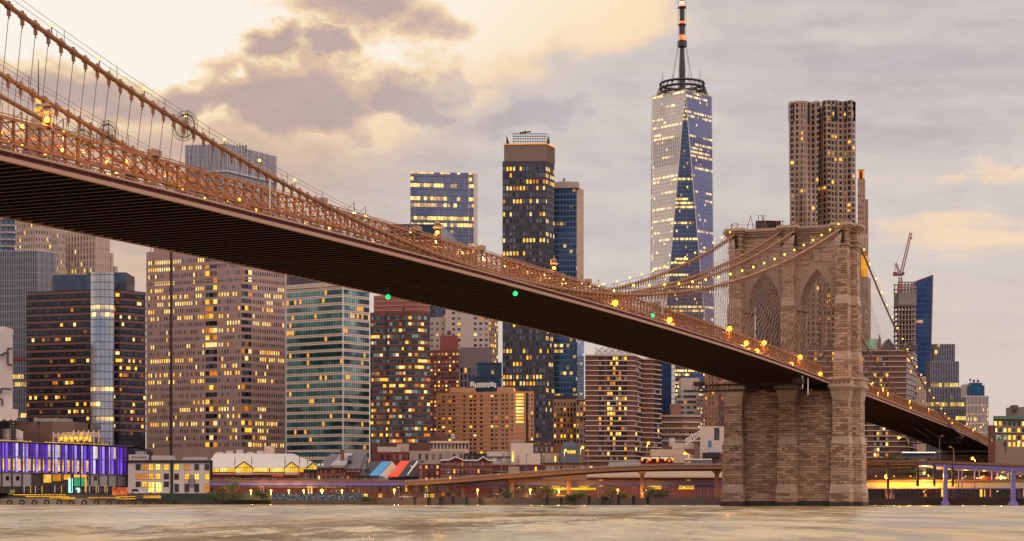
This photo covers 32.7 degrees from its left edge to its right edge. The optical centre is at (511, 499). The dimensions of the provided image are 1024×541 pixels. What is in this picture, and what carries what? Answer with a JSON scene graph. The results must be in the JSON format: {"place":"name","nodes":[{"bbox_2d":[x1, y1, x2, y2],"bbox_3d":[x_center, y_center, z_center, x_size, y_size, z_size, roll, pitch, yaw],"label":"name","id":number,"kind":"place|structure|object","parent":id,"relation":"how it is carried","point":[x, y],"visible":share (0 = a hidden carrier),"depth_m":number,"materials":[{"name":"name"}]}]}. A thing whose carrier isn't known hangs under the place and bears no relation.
{"place":"outdoors","nodes":[
{"label":"outdoors","id":0,"kind":"place"},
{"bbox_2d":[0,218,15,251],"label":"apartment tower","id":1,"kind":"structure","parent":0,"point":[7,234],"depth_m":900.45,"materials":[{"name":"blue glass"}]},
{"bbox_2d":[0,250,55,421],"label":"office tower","id":2,"kind":"structure","parent":0,"point":[22,273],"depth_m":841.45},
{"bbox_2d":[146,248,285,495],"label":"office tower","id":3,"kind":"structure","parent":0,"point":[215,356],"depth_m":915.78,"materials":[{"name":"brown stone"}]},
{"bbox_2d":[149,258,283,447],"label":"window","id":4,"kind":"structure","parent":3,"relation":"in","point":[208,330],"depth_m":915.79,"materials":[{"name":"grey"}]},
{"bbox_2d":[185,143,276,216],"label":"office slab","id":5,"kind":"structure","parent":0,"point":[207,156],"depth_m":1154.77,"materials":[{"name":"metal"}]},
{"bbox_2d":[211,446,318,493],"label":"market hall","id":6,"kind":"structure","parent":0,"point":[267,462],"depth_m":775.00,"materials":[{"name":"metal"}]},
{"bbox_2d":[236,463,251,471],"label":"gable window","id":7,"kind":"structure","parent":6,"relation":"in","point":[244,464],"depth_m":772.87,"materials":[{"name":"yellow glass"}]},
{"bbox_2d":[174,499,376,504],"bbox_3d":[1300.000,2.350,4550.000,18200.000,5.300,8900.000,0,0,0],"label":"ground","id":8,"kind":"structure","parent":0,"point":[264,502],"depth_m":692.18,"materials":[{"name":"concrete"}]},
{"bbox_2d":[0,326,12,441],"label":"building","id":9,"kind":"structure","parent":8,"relation":"on","point":[6,367],"depth_m":746.58,"materials":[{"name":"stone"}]},
{"bbox_2d":[0,408,22,440],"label":"stage canopy","id":10,"kind":"object","parent":9,"relation":"attached to","point":[6,414],"visible":0.66,"depth_m":735.00,"materials":[{"name":"beige"}]},
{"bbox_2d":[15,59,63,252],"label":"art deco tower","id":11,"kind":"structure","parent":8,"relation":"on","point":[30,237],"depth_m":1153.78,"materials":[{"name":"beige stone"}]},
{"bbox_2d":[51,230,117,274],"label":"art deco tower","id":12,"kind":"structure","parent":8,"relation":"on","point":[79,254],"depth_m":1082.88,"materials":[{"name":"stone"}]},
{"bbox_2d":[55,234,90,274],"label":"window","id":13,"kind":"structure","parent":12,"relation":"in","point":[55,234],"depth_m":1084.87,"materials":[{"name":"glass"}]},
{"bbox_2d":[26,272,145,450],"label":"office block","id":14,"kind":"structure","parent":8,"relation":"on","point":[86,348],"depth_m":783.55,"materials":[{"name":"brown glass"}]},
{"bbox_2d":[27,293,145,434],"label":"window","id":15,"kind":"structure","parent":14,"relation":"in","point":[85,294],"depth_m":785.04,"materials":[{"name":"grey"}]},
{"bbox_2d":[161,493,272,499],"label":"hoarding","id":16,"kind":"object","parent":8,"relation":"on","point":[198,496],"visible":0.73,"depth_m":672.00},
{"bbox_2d":[215,483,232,500],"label":"shrub","id":17,"kind":"object","parent":8,"relation":"on","point":[224,490],"visible":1,"depth_m":663.79,"materials":[{"name":"green plant"}]},
{"bbox_2d":[224,477,241,500],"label":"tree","id":18,"kind":"object","parent":8,"relation":"on","point":[234,484],"visible":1,"depth_m":665.94,"materials":[{"name":"green plant"}]},
{"bbox_2d":[252,489,268,500],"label":"shrub","id":19,"kind":"object","parent":8,"relation":"on","point":[259,493],"visible":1,"depth_m":661.68,"materials":[{"name":"green plant"}]},
{"bbox_2d":[303,469,316,493],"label":"row house","id":20,"kind":"structure","parent":8,"relation":"on","point":[310,473],"depth_m":742.03,"materials":[{"name":"brick"}]},
{"bbox_2d":[317,450,365,479],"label":"row house","id":21,"kind":"structure","parent":8,"relation":"on","point":[353,460],"depth_m":739.05,"materials":[{"name":"brick"}]},
{"bbox_2d":[317,486,387,498],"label":"building","id":22,"kind":"structure","parent":8,"relation":"on","point":[375,492],"depth_m":705.54,"materials":[{"name":"brick"}]},
{"bbox_2d":[345,453,365,479],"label":"row house","id":23,"kind":"structure","parent":8,"relation":"on","point":[352,473],"depth_m":739.05,"materials":[{"name":"brick"}]},
{"bbox_2d":[360,461,381,479],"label":"row house","id":24,"kind":"structure","parent":8,"relation":"on","point":[371,467],"depth_m":739.38,"materials":[{"name":"brick"}]},
{"bbox_2d":[369,461,395,479],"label":"row house","id":25,"kind":"structure","parent":8,"relation":"on","point":[383,470],"depth_m":736.98,"materials":[{"name":"brick"}]},
{"bbox_2d":[388,461,408,479],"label":"row house","id":26,"kind":"structure","parent":8,"relation":"on","point":[397,470],"depth_m":732.67,"materials":[{"name":"red brick"}]},
{"bbox_2d":[398,460,423,479],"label":"row house","id":27,"kind":"structure","parent":8,"relation":"on","point":[409,471],"depth_m":729.94,"materials":[{"name":"brick"}]},
{"bbox_2d":[388,486,449,497],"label":"building","id":28,"kind":"structure","parent":8,"relation":"on","point":[433,491],"depth_m":705.42,"materials":[{"name":"brick"}]},
{"bbox_2d":[390,224,458,317],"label":"office block","id":29,"kind":"structure","parent":8,"relation":"on","point":[430,229],"depth_m":1010.65,"materials":[{"name":"brown stone"}]},
{"bbox_2d":[418,463,439,479],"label":"row house","id":30,"kind":"structure","parent":8,"relation":"on","point":[430,471],"depth_m":722.04,"materials":[{"name":"brick"}]},
{"bbox_2d":[410,451,463,462],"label":"building","id":31,"kind":"structure","parent":8,"relation":"on","point":[431,456],"depth_m":756.36,"materials":[{"name":"beige concrete"}]},
{"bbox_2d":[432,307,444,317],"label":"loft building","id":32,"kind":"structure","parent":8,"relation":"on","point":[438,312],"depth_m":985.41,"materials":[{"name":"glass"}]},
{"bbox_2d":[430,330,458,434],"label":"apartment house","id":33,"kind":"structure","parent":8,"relation":"on","point":[444,368],"depth_m":852.28,"materials":[{"name":"red brick"}]},
{"bbox_2d":[431,353,457,434],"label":"window","id":34,"kind":"structure","parent":33,"relation":"in","point":[434,353],"depth_m":852.15,"materials":[{"name":"grey"}]},
{"bbox_2d":[430,434,468,452],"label":"building","id":35,"kind":"structure","parent":8,"relation":"on","point":[440,443],"depth_m":775.55,"materials":[{"name":"beige paint"}]},
{"bbox_2d":[440,490,460,497],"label":"building","id":36,"kind":"structure","parent":8,"relation":"on","point":[447,493],"depth_m":668.11,"materials":[{"name":"brown"}]},
{"bbox_2d":[430,309,497,387],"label":"apartment tower","id":37,"kind":"structure","parent":8,"relation":"on","point":[468,330],"depth_m":902.16,"materials":[{"name":"concrete"}]},
{"bbox_2d":[210,478,721,498],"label":"elevated highway","id":38,"kind":"structure","parent":8,"relation":"on","point":[523,483],"depth_m":657.59,"materials":[{"name":"brown concrete"}]},
{"bbox_2d":[440,456,492,497],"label":"row house","id":39,"kind":"structure","parent":8,"relation":"on","point":[460,467],"depth_m":720.18,"materials":[{"name":"brick"}]},
{"bbox_2d":[464,453,486,459],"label":"building","id":40,"kind":"structure","parent":8,"relation":"on","point":[472,456],"depth_m":745.14,"materials":[{"name":"grey"}]},
{"bbox_2d":[436,387,533,452],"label":"apartment house","id":41,"kind":"structure","parent":8,"relation":"on","point":[500,419],"depth_m":804.60,"materials":[{"name":"orange brick"}]},
{"bbox_2d":[438,394,532,452],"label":"window","id":42,"kind":"structure","parent":41,"relation":"in","point":[511,394],"depth_m":803.46,"materials":[{"name":"glass"}]},
{"bbox_2d":[469,362,502,391],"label":"glass building","id":43,"kind":"structure","parent":8,"relation":"on","point":[488,377],"depth_m":825.16,"materials":[{"name":"glass"}]},
{"bbox_2d":[0,0,987,505],"bbox_3d":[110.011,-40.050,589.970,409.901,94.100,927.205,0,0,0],"label":"suspension bridge","id":44,"kind":"structure","parent":8,"relation":"on","point":[794,434],"depth_m":358.46,"materials":[{"name":"stone"}]},
{"bbox_2d":[39,97,53,128],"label":"lantern","id":45,"kind":"object","parent":44,"relation":"attached to","point":[46,106],"visible":1,"depth_m":180.72,"materials":[{"name":"orange paint"}]},
{"bbox_2d":[487,452,510,463],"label":"building","id":46,"kind":"structure","parent":8,"relation":"on","point":[495,457],"depth_m":745.27,"materials":[{"name":"white paint"}]},
{"bbox_2d":[492,486,537,497],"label":"building","id":47,"kind":"structure","parent":8,"relation":"on","point":[498,490],"depth_m":705.38,"materials":[{"name":"brick"}]},
{"bbox_2d":[493,464,542,497],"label":"building","id":48,"kind":"structure","parent":8,"relation":"on","point":[510,468],"depth_m":724.23,"materials":[{"name":"red brick"}]},
{"bbox_2d":[502,131,554,440],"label":"skyscraper","id":49,"kind":"structure","parent":8,"relation":"on","point":[528,226],"depth_m":1011.01,"materials":[{"name":"black glass"}]},
{"bbox_2d":[503,166,553,437],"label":"window","id":50,"kind":"structure","parent":49,"relation":"in","point":[537,166],"depth_m":1010.97,"materials":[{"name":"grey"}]},
{"bbox_2d":[527,441,553,452],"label":"loft building","id":51,"kind":"structure","parent":8,"relation":"on","point":[543,442],"depth_m":800.69,"materials":[{"name":"brick"}]},
{"bbox_2d":[534,445,553,463],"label":"building","id":52,"kind":"structure","parent":8,"relation":"on","point":[541,449],"depth_m":762.13,"materials":[{"name":"grey brick"}]},
{"bbox_2d":[542,453,560,462],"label":"building","id":53,"kind":"structure","parent":8,"relation":"on","point":[551,457],"depth_m":742.13,"materials":[{"name":"grey"}]},
{"bbox_2d":[542,463,592,497],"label":"building","id":54,"kind":"structure","parent":8,"relation":"on","point":[554,466],"depth_m":728.30,"materials":[{"name":"brick"}]},
{"bbox_2d":[554,178,583,398],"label":"apartment tower","id":55,"kind":"structure","parent":8,"relation":"on","point":[569,258],"depth_m":1040.58,"materials":[{"name":"blue glass"}]},
{"bbox_2d":[576,399,584,462],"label":"loft building","id":56,"kind":"structure","parent":8,"relation":"on","point":[580,422],"depth_m":850.22,"materials":[{"name":"brick"}]},
{"bbox_2d":[609,460,640,465],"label":"building","id":57,"kind":"structure","parent":8,"relation":"on","point":[627,462],"depth_m":720.28,"materials":[{"name":"beige concrete"}]},
{"bbox_2d":[587,471,721,497],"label":"building","id":58,"kind":"structure","parent":8,"relation":"on","point":[684,475],"depth_m":691.18,"materials":[{"name":"brick"}]},
{"bbox_2d":[641,449,693,464],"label":"building","id":59,"kind":"structure","parent":8,"relation":"on","point":[665,456],"depth_m":722.35,"materials":[{"name":"white paint"}]},
{"bbox_2d":[661,361,674,414],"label":"glass tower","id":60,"kind":"structure","parent":8,"relation":"on","point":[668,384],"depth_m":1000.12,"materials":[{"name":"glass"}]},
{"bbox_2d":[677,378,703,425],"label":"office block","id":61,"kind":"structure","parent":8,"relation":"on","point":[690,401],"depth_m":900.87,"materials":[{"name":"grey concrete"}]},
{"bbox_2d":[685,459,711,462],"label":"building","id":62,"kind":"structure","parent":8,"relation":"on","point":[701,460],"depth_m":719.13,"materials":[{"name":"white paint"}]},
{"bbox_2d":[702,448,721,462],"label":"building","id":63,"kind":"structure","parent":8,"relation":"on","point":[714,455],"depth_m":722.18,"materials":[{"name":"concrete"}]},
{"bbox_2d":[704,374,723,425],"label":"apartment house","id":64,"kind":"structure","parent":8,"relation":"on","point":[713,408],"depth_m":880.68,"materials":[{"name":"orange brick"}]},
{"bbox_2d":[756,215,780,391],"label":"office tower","id":65,"kind":"structure","parent":8,"relation":"on","point":[772,224],"depth_m":1151.02,"materials":[{"name":"paint"}]},
{"bbox_2d":[788,100,855,348],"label":"apartment tower","id":66,"kind":"structure","parent":8,"relation":"on","point":[822,162],"depth_m":1117.16,"materials":[{"name":"metal"}]},
{"bbox_2d":[917,377,925,474],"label":"apartment house","id":67,"kind":"structure","parent":8,"relation":"on","point":[921,447],"depth_m":939.81,"materials":[{"name":"stone"}]},
{"bbox_2d":[867,475,1023,498],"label":"retaining wall","id":68,"kind":"structure","parent":8,"relation":"on","point":[920,494],"depth_m":639.08,"materials":[{"name":"black paint"}]},
{"bbox_2d":[867,470,1023,498],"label":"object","id":69,"kind":"structure","parent":8,"relation":"on","point":[958,484],"depth_m":595.94,"materials":[{"name":"yellow"}]},
{"bbox_2d":[926,343,965,474],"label":"stepped tower","id":70,"kind":"structure","parent":8,"relation":"on","point":[942,376],"depth_m":972.02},
{"bbox_2d":[961,379,988,436],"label":"apartment tower","id":71,"kind":"structure","parent":8,"relation":"on","point":[977,405],"depth_m":930.44,"materials":[{"name":"stone"}]},
{"bbox_2d":[988,425,994,474],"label":"brick house","id":72,"kind":"structure","parent":8,"relation":"on","point":[991,443],"depth_m":800.14,"materials":[{"name":"brick"}]},
{"bbox_2d":[993,405,1023,474],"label":"office block","id":73,"kind":"structure","parent":8,"relation":"on","point":[1010,424],"depth_m":861.24,"materials":[{"name":"beige stone"}]},
{"bbox_2d":[286,277,368,472],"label":"office slab","id":74,"kind":"structure","parent":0,"point":[327,370],"depth_m":857.68,"materials":[{"name":"teal glass"}]},
{"bbox_2d":[373,444,409,465],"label":"building","id":75,"kind":"structure","parent":0,"point":[397,454],"depth_m":760.41,"materials":[{"name":"brick"}]},
{"bbox_2d":[370,295,429,460],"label":"office block","id":76,"kind":"structure","parent":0,"point":[399,371],"depth_m":771.75,"materials":[{"name":"red brick"}]},
{"bbox_2d":[370,316,429,442],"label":"window","id":77,"kind":"structure","parent":76,"relation":"in","point":[390,317],"depth_m":771.73,"materials":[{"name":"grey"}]},
{"bbox_2d":[410,172,477,262],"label":"glass tower","id":78,"kind":"structure","parent":0,"point":[449,200],"depth_m":1102.59,"materials":[{"name":"blue glass"}]},
{"bbox_2d":[460,347,491,387],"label":"office block","id":79,"kind":"structure","parent":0,"point":[470,357],"depth_m":850.86,"materials":[{"name":"grey brick"}]},
{"bbox_2d":[0,504,1023,540],"bbox_3d":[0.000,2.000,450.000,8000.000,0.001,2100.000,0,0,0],"label":"water","id":80,"kind":"structure","parent":0,"point":[150,522],"depth_m":151.28,"materials":[{"name":"beige liquid"}]},
{"bbox_2d":[0,493,173,504],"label":"pier","id":81,"kind":"structure","parent":80,"relation":"in","point":[74,498],"depth_m":693.60,"materials":[{"name":"concrete"}]},
{"bbox_2d":[0,433,152,493],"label":"glass hall","id":82,"kind":"structure","parent":81,"relation":"on","point":[46,467],"depth_m":719.49,"materials":[{"name":"purple glass"}]},
{"bbox_2d":[0,420,15,439],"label":"lighting rig","id":83,"kind":"object","parent":82,"relation":"on","point":[5,424],"visible":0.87,"depth_m":731.83,"materials":[{"name":"black paint"}]},
{"bbox_2d":[16,418,87,444],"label":"building","id":84,"kind":"structure","parent":82,"relation":"on","point":[48,427],"depth_m":743.59,"materials":[{"name":"brown metal"}]},
{"bbox_2d":[53,430,100,441],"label":"pergola","id":85,"kind":"object","parent":82,"relation":"on","point":[83,434],"visible":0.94,"depth_m":721.77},
{"bbox_2d":[112,487,127,494],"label":"red pavilion","id":86,"kind":"structure","parent":81,"relation":"on","point":[119,490],"depth_m":694.32,"materials":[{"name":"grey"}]},
{"bbox_2d":[128,451,212,492],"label":"market building","id":87,"kind":"structure","parent":81,"relation":"on","point":[166,474],"depth_m":742.53,"materials":[{"name":"grey"}]},
{"bbox_2d":[271,500,376,504],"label":"sea wall","id":88,"kind":"structure","parent":80,"relation":"in","point":[319,502],"depth_m":660.00,"materials":[{"name":"stone"}]},
{"bbox_2d":[272,494,359,499],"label":"hoarding","id":89,"kind":"object","parent":88,"relation":"on","point":[314,496],"visible":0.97,"depth_m":662.00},
{"bbox_2d":[867,460,1023,505],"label":"elevated highway","id":90,"kind":"structure","parent":80,"relation":"in","point":[1012,469],"depth_m":582.15,"materials":[{"name":"purple metal"}]},
{"bbox_2d":[900,452,935,460],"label":"city bus","id":91,"kind":"object","parent":90,"relation":"on","point":[928,456],"visible":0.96,"depth_m":591.82,"materials":[{"name":"white metal"}]},
{"bbox_2d":[868,499,1023,504],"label":"timber barrier","id":92,"kind":"object","parent":80,"relation":"in","point":[939,501],"visible":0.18,"depth_m":590.00,"materials":[{"name":"brown wood"}]},
{"bbox_2d":[0,0,1023,460],"label":"sky","id":93,"kind":"structure","parent":0,"point":[350,98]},
{"bbox_2d":[511,441,540,463],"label":"building","id":94,"kind":"structure","parent":0,"point":[520,450],"depth_m":742.04,"materials":[{"name":"white paint"}]},
{"bbox_2d":[377,498,719,504],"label":"promenade","id":95,"kind":"structure","parent":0,"point":[556,501],"depth_m":631.15,"materials":[{"name":"stone"}]},
{"bbox_2d":[538,484,556,497],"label":"shrub","id":96,"kind":"object","parent":95,"relation":"on","point":[546,488],"visible":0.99,"depth_m":628.93,"materials":[{"name":"green plant"}]},
{"bbox_2d":[389,494,719,497],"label":"railing","id":97,"kind":"object","parent":95,"relation":"on","point":[612,495],"visible":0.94,"depth_m":618.96,"materials":[{"name":"red metal"}]},
{"bbox_2d":[405,463,721,497],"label":"highway ramp","id":98,"kind":"structure","parent":95,"relation":"on","point":[567,473],"depth_m":639.24,"materials":[{"name":"brown concrete"}]},
{"bbox_2d":[602,486,622,497],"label":"shrub","id":99,"kind":"object","parent":95,"relation":"on","point":[611,493],"visible":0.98,"depth_m":625.60,"materials":[{"name":"green plant"}]},
{"bbox_2d":[652,489,672,497],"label":"shrub","id":100,"kind":"object","parent":95,"relation":"on","point":[663,492],"visible":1,"depth_m":619.49,"materials":[{"name":"green plant"}]},
{"bbox_2d":[553,396,576,452],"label":"loft building","id":101,"kind":"structure","parent":0,"point":[564,418],"depth_m":860.53,"materials":[{"name":"brick"}]},
{"bbox_2d":[561,442,578,462],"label":"building","id":102,"kind":"structure","parent":0,"point":[572,453],"depth_m":740.16,"materials":[{"name":"blue metal"}]},
{"bbox_2d":[585,347,661,466],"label":"apartment tower","id":103,"kind":"structure","parent":0,"point":[623,404],"depth_m":752.41,"materials":[{"name":"brown brick"}]},
{"bbox_2d":[599,357,660,459],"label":"window","id":104,"kind":"structure","parent":103,"relation":"in","point":[608,358],"depth_m":752.39,"materials":[{"name":"grey"}]},
{"bbox_2d":[661,404,700,458],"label":"terrace building","id":105,"kind":"structure","parent":0,"point":[677,426],"depth_m":800.70,"materials":[{"name":"brown concrete"}]},
{"bbox_2d":[669,438,693,458],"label":"building","id":106,"kind":"structure","parent":0,"point":[673,444],"depth_m":742.23,"materials":[{"name":"beige concrete"}]},
{"bbox_2d":[650,0,714,403],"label":"skyscraper","id":107,"kind":"structure","parent":0,"point":[682,212],"depth_m":1777.03,"materials":[{"name":"blue glass"}]},
{"bbox_2d":[685,426,723,458],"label":"modern house","id":108,"kind":"structure","parent":0,"point":[711,436],"depth_m":735.38,"materials":[{"name":"white paint"}]},
{"bbox_2d":[776,339,917,474],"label":"apartment tower","id":109,"kind":"structure","parent":0,"point":[880,441],"depth_m":812.00,"materials":[{"name":"brown brick"}]},
{"bbox_2d":[776,352,887,455],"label":"window","id":110,"kind":"structure","parent":109,"relation":"in","point":[776,352],"depth_m":811.94,"materials":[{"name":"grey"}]},
{"bbox_2d":[858,169,867,277],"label":"apartment tower","id":111,"kind":"structure","parent":0,"point":[862,210],"depth_m":1280.40,"materials":[{"name":"beige stone"}]},
{"bbox_2d":[860,234,870,347],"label":"gothic tower","id":112,"kind":"structure","parent":0,"point":[864,243],"depth_m":1150.20,"materials":[{"name":"stone"}]},
{"bbox_2d":[864,335,880,349],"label":"civic building","id":113,"kind":"structure","parent":0,"point":[874,343],"depth_m":1052.04,"materials":[{"name":"stone"}]},
{"bbox_2d":[893,282,916,353],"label":"unfinished tower","id":114,"kind":"structure","parent":0,"point":[905,299],"depth_m":1100.45,"materials":[{"name":"concrete"}]},
{"bbox_2d":[893,232,911,292],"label":"tower crane","id":115,"kind":"object","parent":114,"relation":"on","point":[897,273],"visible":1,"depth_m":1095.26,"materials":[{"name":"grey metal"}]},
{"bbox_2d":[912,270,932,376],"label":"glass tower","id":116,"kind":"structure","parent":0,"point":[924,300],"depth_m":1104.00,"materials":[{"name":"blue glass"}]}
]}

